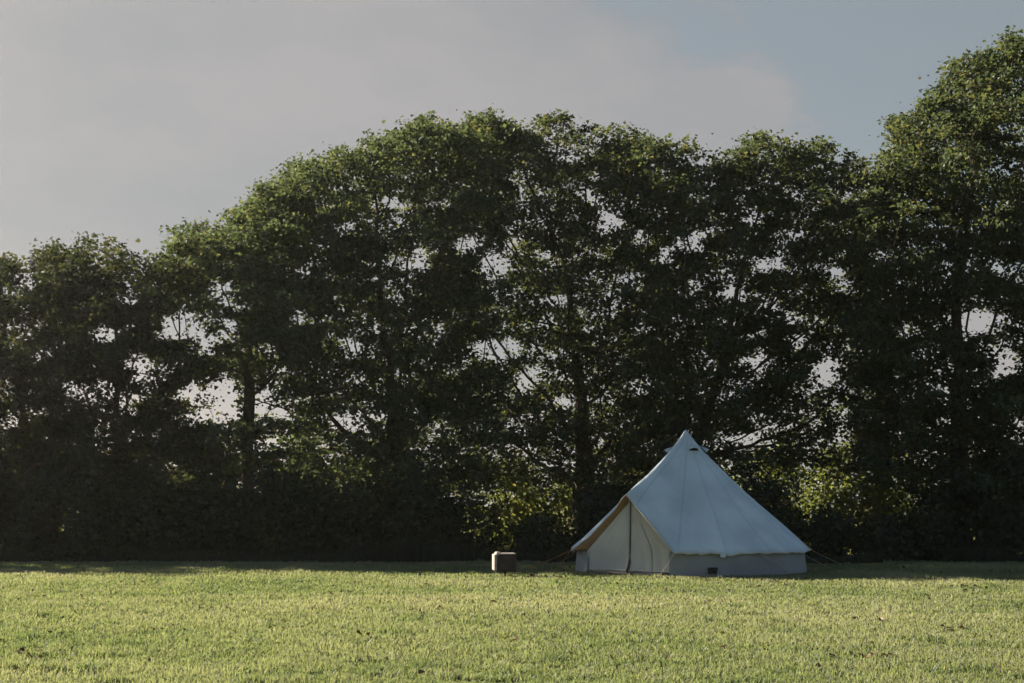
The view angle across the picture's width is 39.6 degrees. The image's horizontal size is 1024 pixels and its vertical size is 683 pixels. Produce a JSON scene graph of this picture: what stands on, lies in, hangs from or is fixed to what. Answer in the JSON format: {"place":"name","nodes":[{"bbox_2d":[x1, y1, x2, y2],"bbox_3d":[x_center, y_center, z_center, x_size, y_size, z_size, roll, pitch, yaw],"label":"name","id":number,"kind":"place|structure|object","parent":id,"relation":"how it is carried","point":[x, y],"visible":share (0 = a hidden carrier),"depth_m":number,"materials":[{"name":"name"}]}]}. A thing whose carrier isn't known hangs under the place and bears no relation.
{"place":"outdoors","nodes":[
{"label":"outdoors","id":0,"kind":"place"},
{"bbox_2d":[0,506,1019,682],"bbox_3d":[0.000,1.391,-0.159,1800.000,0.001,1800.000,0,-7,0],"label":"field","id":1,"kind":"structure","parent":0,"point":[508,548],"depth_m":41.36,"materials":[{"name":"green plant"}]},
{"bbox_2d":[0,434,80,543],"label":"shrub","id":2,"kind":"object","parent":1,"relation":"on","point":[52,521],"visible":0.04,"depth_m":44.34,"materials":[{"name":"green plant"}]},
{"bbox_2d":[0,236,124,547],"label":"maple tree","id":3,"kind":"object","parent":1,"relation":"on","point":[21,441],"visible":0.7,"depth_m":38.06,"materials":[{"name":"green plant"}]},
{"bbox_2d":[59,439,176,548],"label":"shrub","id":4,"kind":"object","parent":1,"relation":"on","point":[133,461],"visible":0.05,"depth_m":45.47,"materials":[{"name":"green plant"}]},
{"bbox_2d":[12,221,239,549],"bbox_3d":[-10.408,1.136,39.247,6.135,9.593,8.520,2,-7,-16],"label":"maple tree","id":5,"kind":"object","parent":1,"relation":"on","point":[157,409],"visible":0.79,"depth_m":37.40,"materials":[{"name":"green plant"}]},
{"bbox_2d":[150,411,263,547],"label":"shrub","id":6,"kind":"object","parent":1,"relation":"on","point":[221,476],"visible":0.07,"depth_m":45.29,"materials":[{"name":"green plant"}]},
{"bbox_2d":[126,155,351,539],"bbox_3d":[-7.497,0.223,38.846,6.713,11.289,8.328,0,-7,0],"label":"maple tree","id":7,"kind":"object","parent":1,"relation":"on","point":[215,242],"visible":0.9,"depth_m":37.55,"materials":[{"name":"green plant"}]},
{"bbox_2d":[208,447,339,559],"bbox_3d":[-5.862,4.082,35.604,3.184,2.885,2.965,0,-7,0],"label":"shrub","id":8,"kind":"object","parent":1,"relation":"on","point":[270,493],"visible":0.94,"depth_m":35.07,"materials":[{"name":"green plant"}]},
{"bbox_2d":[257,441,369,544],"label":"shrub","id":9,"kind":"object","parent":1,"relation":"on","point":[324,462],"visible":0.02,"depth_m":44.15,"materials":[{"name":"green plant"}]},
{"bbox_2d":[210,103,534,530],"bbox_3d":[-4.084,-0.544,40.231,9.472,13.171,9.062,0,-7,0],"label":"maple tree","id":10,"kind":"object","parent":1,"relation":"on","point":[393,397],"visible":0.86,"depth_m":38.64,"materials":[{"name":"green plant"}]},
{"bbox_2d":[353,445,457,539],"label":"shrub","id":11,"kind":"object","parent":1,"relation":"on","point":[445,497],"depth_m":45.20,"materials":[{"name":"green plant"}]},
{"bbox_2d":[421,483,511,555],"bbox_3d":[-1.222,4.569,36.227,2.467,2.090,2.625,0,-7,0],"label":"shrub","id":12,"kind":"object","parent":1,"relation":"on","point":[463,525],"visible":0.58,"depth_m":35.86,"materials":[{"name":"green plant"}]},
{"bbox_2d":[454,448,545,547],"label":"shrub","id":13,"kind":"object","parent":1,"relation":"on","point":[516,504],"visible":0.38,"depth_m":46.13,"materials":[{"name":"green plant"}]},
{"bbox_2d":[492,552,516,575],"bbox_3d":[-0.143,4.273,27.125,0.437,0.520,0.330,1,-7,-9],"label":"box on post","id":14,"kind":"object","parent":1,"relation":"on","point":[504,562],"visible":0.98,"depth_m":26.99,"materials":[{"name":"metal"}]},
{"bbox_2d":[0,563,1022,679],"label":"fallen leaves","id":15,"kind":"object","parent":1,"relation":"on","point":[515,639],"visible":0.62,"depth_m":16.75,"materials":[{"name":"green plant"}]},
{"bbox_2d":[495,505,584,558],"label":"shrub","id":16,"kind":"object","parent":1,"relation":"on","point":[537,533],"visible":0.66,"depth_m":35.57,"materials":[{"name":"green plant"}]},
{"bbox_2d":[510,471,597,546],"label":"shrub","id":17,"kind":"object","parent":1,"relation":"on","point":[556,504],"visible":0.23,"depth_m":47.02,"materials":[{"name":"green plant"}]},
{"bbox_2d":[404,107,713,552],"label":"maple tree","id":18,"kind":"object","parent":1,"relation":"on","point":[576,339],"visible":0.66,"depth_m":40.45,"materials":[{"name":"green plant"}]},
{"bbox_2d":[541,463,635,554],"bbox_3d":[2.373,4.302,35.752,3.274,2.510,2.769,0,-7,0],"label":"shrub","id":19,"kind":"object","parent":1,"relation":"on","point":[593,505],"visible":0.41,"depth_m":35.28,"materials":[{"name":"green plant"}]},
{"bbox_2d":[594,444,658,509],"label":"shrub","id":20,"kind":"object","parent":1,"relation":"on","point":[626,485],"visible":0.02,"depth_m":45.30,"materials":[{"name":"green plant"}]},
{"bbox_2d":[519,430,862,577],"bbox_3d":[3.696,3.411,30.077,6.087,3.018,5.928,6,-9,-40],"label":"bell tent","id":21,"kind":"object","parent":1,"relation":"on","point":[687,505],"visible":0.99,"depth_m":27.82,"materials":[{"name":"fabric"}]},
{"bbox_2d":[588,503,629,571],"bbox_3d":[1.909,3.832,28.083,1.055,1.443,0.095,-5,-8,37],"label":"door panel","id":22,"kind":"structure","parent":21,"relation":"in","point":[609,551],"depth_m":28.01,"materials":[{"name":"fabric"}]},
{"bbox_2d":[630,502,670,572],"bbox_3d":[2.656,3.758,27.430,0.969,1.442,0.097,-6,-9,44],"label":"door panel","id":23,"kind":"structure","parent":21,"relation":"in","point":[649,553],"depth_m":27.49,"materials":[{"name":"fabric"}]},
{"bbox_2d":[627,464,756,501],"bbox_3d":[4.427,4.329,36.321,3.490,2.588,3.048,0,-7,0],"label":"shrub","id":24,"kind":"object","parent":1,"relation":"on","point":[646,472],"depth_m":36.17,"materials":[{"name":"green plant"}]},
{"bbox_2d":[719,450,810,541],"bbox_3d":[6.086,4.176,36.105,2.848,2.848,2.813,0,-7,0],"label":"shrub","id":25,"kind":"object","parent":1,"relation":"on","point":[768,494],"visible":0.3,"depth_m":35.69,"materials":[{"name":"green plant"}]},
{"bbox_2d":[600,111,930,487],"bbox_3d":[7.378,-0.368,40.539,10.628,12.882,8.840,0,-7,0],"label":"maple tree","id":26,"kind":"object","parent":1,"relation":"on","point":[724,347],"visible":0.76,"depth_m":38.80,"materials":[{"name":"green plant"}]},
{"bbox_2d":[725,440,819,543],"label":"shrub","id":27,"kind":"object","parent":1,"relation":"on","point":[786,478],"visible":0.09,"depth_m":49.14,"materials":[{"name":"green plant"}]},
{"bbox_2d":[782,494,870,559],"bbox_3d":[7.731,4.703,35.816,2.858,1.699,2.534,6,-9,-41],"label":"shrub","id":28,"kind":"object","parent":1,"relation":"on","point":[824,530],"visible":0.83,"depth_m":35.34,"materials":[{"name":"green plant"}]},
{"bbox_2d":[791,430,904,546],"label":"shrub","id":29,"kind":"object","parent":1,"relation":"on","point":[846,493],"visible":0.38,"depth_m":47.19,"materials":[{"name":"green plant"}]},
{"bbox_2d":[824,500,934,561],"bbox_3d":[9.123,4.729,35.257,2.846,1.588,2.592,0,-7,0],"label":"shrub","id":30,"kind":"object","parent":1,"relation":"on","point":[894,542],"visible":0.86,"depth_m":34.90,"materials":[{"name":"green plant"}]},
{"bbox_2d":[853,442,945,541],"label":"shrub","id":31,"kind":"object","parent":1,"relation":"on","point":[905,494],"visible":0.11,"depth_m":47.90,"materials":[{"name":"green plant"}]},
{"bbox_2d":[816,25,1023,552],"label":"maple tree","id":32,"kind":"object","parent":1,"relation":"on","point":[998,399],"visible":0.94,"depth_m":36.43,"materials":[{"name":"green plant"}]},
{"bbox_2d":[879,443,998,560],"bbox_3d":[10.726,4.022,35.297,2.979,2.962,2.647,0,-7,0],"label":"shrub","id":33,"kind":"object","parent":1,"relation":"on","point":[936,530],"visible":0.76,"depth_m":35.00,"materials":[{"name":"green plant"}]},
{"bbox_2d":[904,450,1022,548],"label":"shrub","id":34,"kind":"object","parent":1,"relation":"on","point":[947,507],"visible":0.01,"depth_m":44.24,"materials":[{"name":"green plant"}]},
{"bbox_2d":[0,559,1023,682],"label":"grass","id":35,"kind":"structure","parent":0,"point":[643,632],"depth_m":16.09,"materials":[{"name":"green plant"}]},
{"bbox_2d":[0,537,1023,564],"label":"tall grass","id":36,"kind":"structure","parent":0,"point":[393,554],"depth_m":33.87,"materials":[{"name":"green plant"}]},
{"bbox_2d":[0,0,1023,505],"label":"sky","id":37,"kind":"structure","parent":0,"point":[124,120],"materials":[{"name":"grey"}]}
]}

